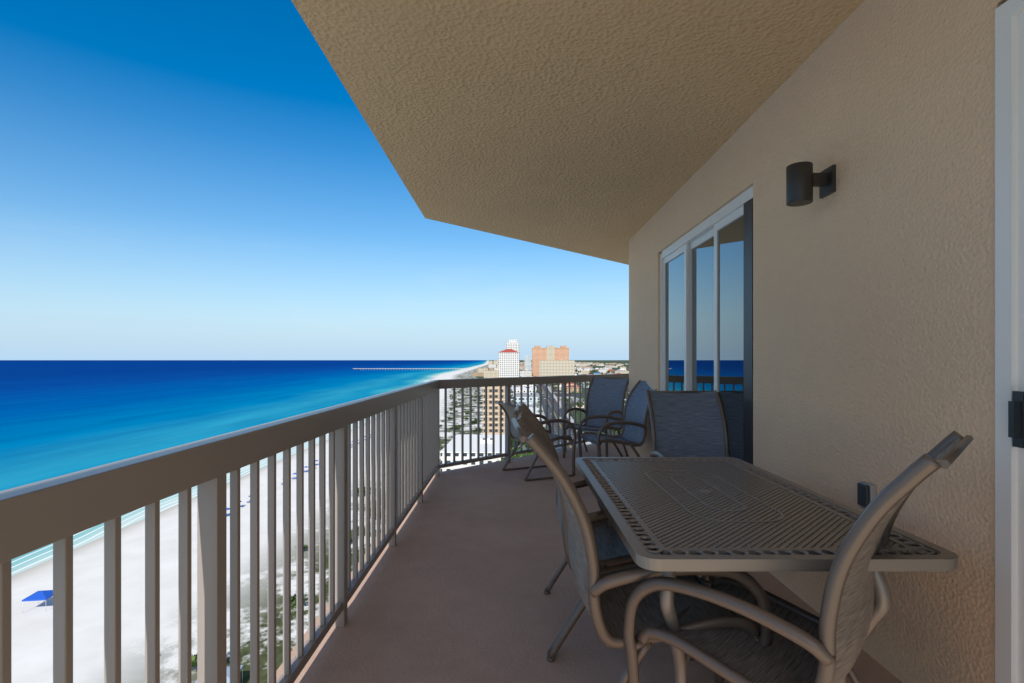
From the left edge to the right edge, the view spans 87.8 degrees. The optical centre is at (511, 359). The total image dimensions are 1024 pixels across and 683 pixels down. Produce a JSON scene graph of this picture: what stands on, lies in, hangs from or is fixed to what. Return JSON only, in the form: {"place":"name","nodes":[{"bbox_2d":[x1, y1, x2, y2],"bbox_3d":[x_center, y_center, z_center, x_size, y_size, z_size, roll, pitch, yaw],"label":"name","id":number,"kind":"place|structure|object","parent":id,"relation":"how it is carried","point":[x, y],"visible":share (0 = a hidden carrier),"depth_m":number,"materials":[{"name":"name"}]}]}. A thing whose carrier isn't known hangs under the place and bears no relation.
{"place":"outdoors","nodes":[
{"label":"outdoors","id":0,"kind":"place"},
{"bbox_2d":[0,360,487,575],"bbox_3d":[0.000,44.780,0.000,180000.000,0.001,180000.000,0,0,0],"label":"sea","id":1,"kind":"structure","parent":0,"point":[60,417],"depth_m":573.01,"materials":[{"name":"liquid"}]},
{"bbox_2d":[0,0,628,359],"label":"sky","id":2,"kind":"structure","parent":0,"point":[180,179],"materials":[{"name":"blue"}]},
{"bbox_2d":[11,360,628,682],"bbox_3d":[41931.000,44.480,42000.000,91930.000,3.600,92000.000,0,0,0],"label":"ground","id":3,"kind":"structure","parent":0,"point":[31,641],"depth_m":101.94,"materials":[{"name":"white sand"}]},
{"bbox_2d":[22,590,52,601],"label":"beach canopy","id":4,"kind":"object","parent":3,"relation":"on","point":[41,595],"visible":0.76,"depth_m":93.45,"materials":[{"name":"blue fabric"}]},
{"bbox_2d":[192,654,196,666],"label":"shrub","id":5,"kind":"object","parent":3,"relation":"on","point":[194,660],"visible":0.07,"depth_m":73.09,"materials":[{"name":"green plant"}]},
{"bbox_2d":[195,665,242,682],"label":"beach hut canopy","id":6,"kind":"object","parent":3,"relation":"on","point":[228,673],"visible":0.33,"depth_m":69.24,"materials":[{"name":"white fabric"}]},
{"bbox_2d":[280,594,304,608],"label":"shrub","id":7,"kind":"object","parent":3,"relation":"on","point":[293,600],"visible":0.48,"depth_m":91.95,"materials":[{"name":"green plant"}]},
{"bbox_2d":[353,368,467,369],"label":"fishing pier","id":8,"kind":"structure","parent":3,"relation":"on","point":[409,368],"depth_m":2276.53,"materials":[{"name":"grey concrete"}]},
{"bbox_2d":[497,449,534,460],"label":"shrubs","id":9,"kind":"object","parent":3,"relation":"on","point":[513,456],"visible":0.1,"depth_m":183.13,"materials":[{"name":"green plant"}]},
{"bbox_2d":[440,339,628,471],"bbox_3d":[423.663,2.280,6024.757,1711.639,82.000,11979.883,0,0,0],"label":"city buildings","id":10,"kind":"structure","parent":3,"relation":"on","point":[550,361],"depth_m":886.97,"materials":[{"name":"white concrete"}]},
{"bbox_2d":[516,365,628,449],"bbox_3d":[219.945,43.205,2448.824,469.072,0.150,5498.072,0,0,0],"label":"road","id":11,"kind":"structure","parent":0,"point":[555,411],"depth_m":441.77,"materials":[{"name":"grey asphalt"}]},
{"bbox_2d":[276,442,902,682],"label":"balcony floor","id":12,"kind":"structure","parent":0,"point":[455,581],"depth_m":2.79,"materials":[{"name":"brown concrete"}]},
{"bbox_2d":[0,373,628,682],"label":"balcony railing","id":13,"kind":"object","parent":12,"relation":"on","point":[58,512],"visible":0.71,"depth_m":1.71,"materials":[{"name":"grey metal"}]},
{"bbox_2d":[496,401,576,480],"bbox_3d":[0.257,0.873,5.980,0.743,0.813,0.614,0,0,-25],"label":"chair","id":14,"kind":"object","parent":12,"relation":"on","point":[508,409],"visible":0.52,"depth_m":5.87,"materials":[{"name":"grey"}]},
{"bbox_2d":[562,376,628,457],"bbox_3d":[1.147,0.756,7.062,0.656,1.048,0.804,0,0,37],"label":"chair","id":15,"kind":"object","parent":12,"relation":"on","point":[605,396],"visible":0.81,"depth_m":7.22,"materials":[{"name":"grey"}]},
{"bbox_2d":[512,403,693,660],"bbox_3d":[0.412,0.756,2.603,0.804,1.048,0.656,0,0,2],"label":"chair","id":16,"kind":"object","parent":12,"relation":"on","point":[612,550],"visible":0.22,"depth_m":2.63,"materials":[{"name":"grey"}]},
{"bbox_2d":[577,380,656,456],"bbox_3d":[1.206,0.756,5.916,0.804,1.048,0.656,0,0,-12],"label":"chair","id":17,"kind":"object","parent":12,"relation":"on","point":[633,421],"visible":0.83,"depth_m":6.00,"materials":[{"name":"grey"}]},
{"bbox_2d":[511,415,772,682],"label":"chair","id":18,"kind":"object","parent":12,"relation":"on","point":[604,593],"visible":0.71,"depth_m":1.72,"materials":[{"name":"brown"}]},
{"bbox_2d":[645,390,728,456],"bbox_3d":[1.330,0.756,3.798,0.656,1.048,0.804,0,0,0],"label":"chair","id":19,"kind":"object","parent":12,"relation":"on","point":[688,423],"visible":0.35,"depth_m":4.02,"materials":[{"name":"grey"}]},
{"bbox_2d":[575,457,958,682],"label":"dining table","id":20,"kind":"object","parent":12,"relation":"on","point":[670,516],"visible":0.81,"depth_m":1.82,"materials":[{"name":"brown metal"}]},
{"bbox_2d":[623,431,973,682],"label":"chair","id":21,"kind":"object","parent":12,"relation":"on","point":[826,645],"visible":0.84,"depth_m":1.50,"materials":[{"name":"brown metal"}]},
{"bbox_2d":[629,0,1007,682],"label":"building wall","id":22,"kind":"structure","parent":12,"relation":"on","point":[873,318],"depth_m":2.20,"materials":[{"name":"paint"}]},
{"bbox_2d":[291,0,864,264],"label":"balcony ceiling","id":23,"kind":"structure","parent":22,"relation":"attached to","point":[605,129],"depth_m":3.14,"materials":[{"name":"paint"}]},
{"bbox_2d":[660,186,752,464],"bbox_3d":[1.625,0.060,4.535,0.100,2.440,2.230,0,0,0],"label":"sliding door","id":24,"kind":"structure","parent":22,"relation":"attached to","point":[706,304],"depth_m":4.15,"materials":[{"name":"clear glass"}]},
{"bbox_2d":[786,161,835,206],"bbox_3d":[1.448,-0.858,2.600,0.203,0.185,0.116,0,0,0],"label":"wall lamp","id":25,"kind":"object","parent":22,"relation":"attached to","point":[802,179],"visible":1,"depth_m":2.56,"materials":[{"name":"brown metal"}]},
{"bbox_2d":[857,481,875,508],"bbox_3d":[1.531,0.590,2.300,0.038,0.115,0.075,0,0,0],"label":"electrical outlet","id":26,"kind":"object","parent":22,"relation":"attached to","point":[866,493],"depth_m":2.28,"materials":[{"name":"grey"}]},
{"bbox_2d":[995,0,1023,682],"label":"sliding door","id":27,"kind":"structure","parent":22,"relation":"attached to","point":[1009,331],"depth_m":1.65,"materials":[{"name":"silver metal"}]},
{"bbox_2d":[1008,391,1023,447],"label":"door latch","id":28,"kind":"object","parent":27,"relation":"attached to","point":[1016,419],"depth_m":1.60,"materials":[{"name":"grey metal"}]}
]}

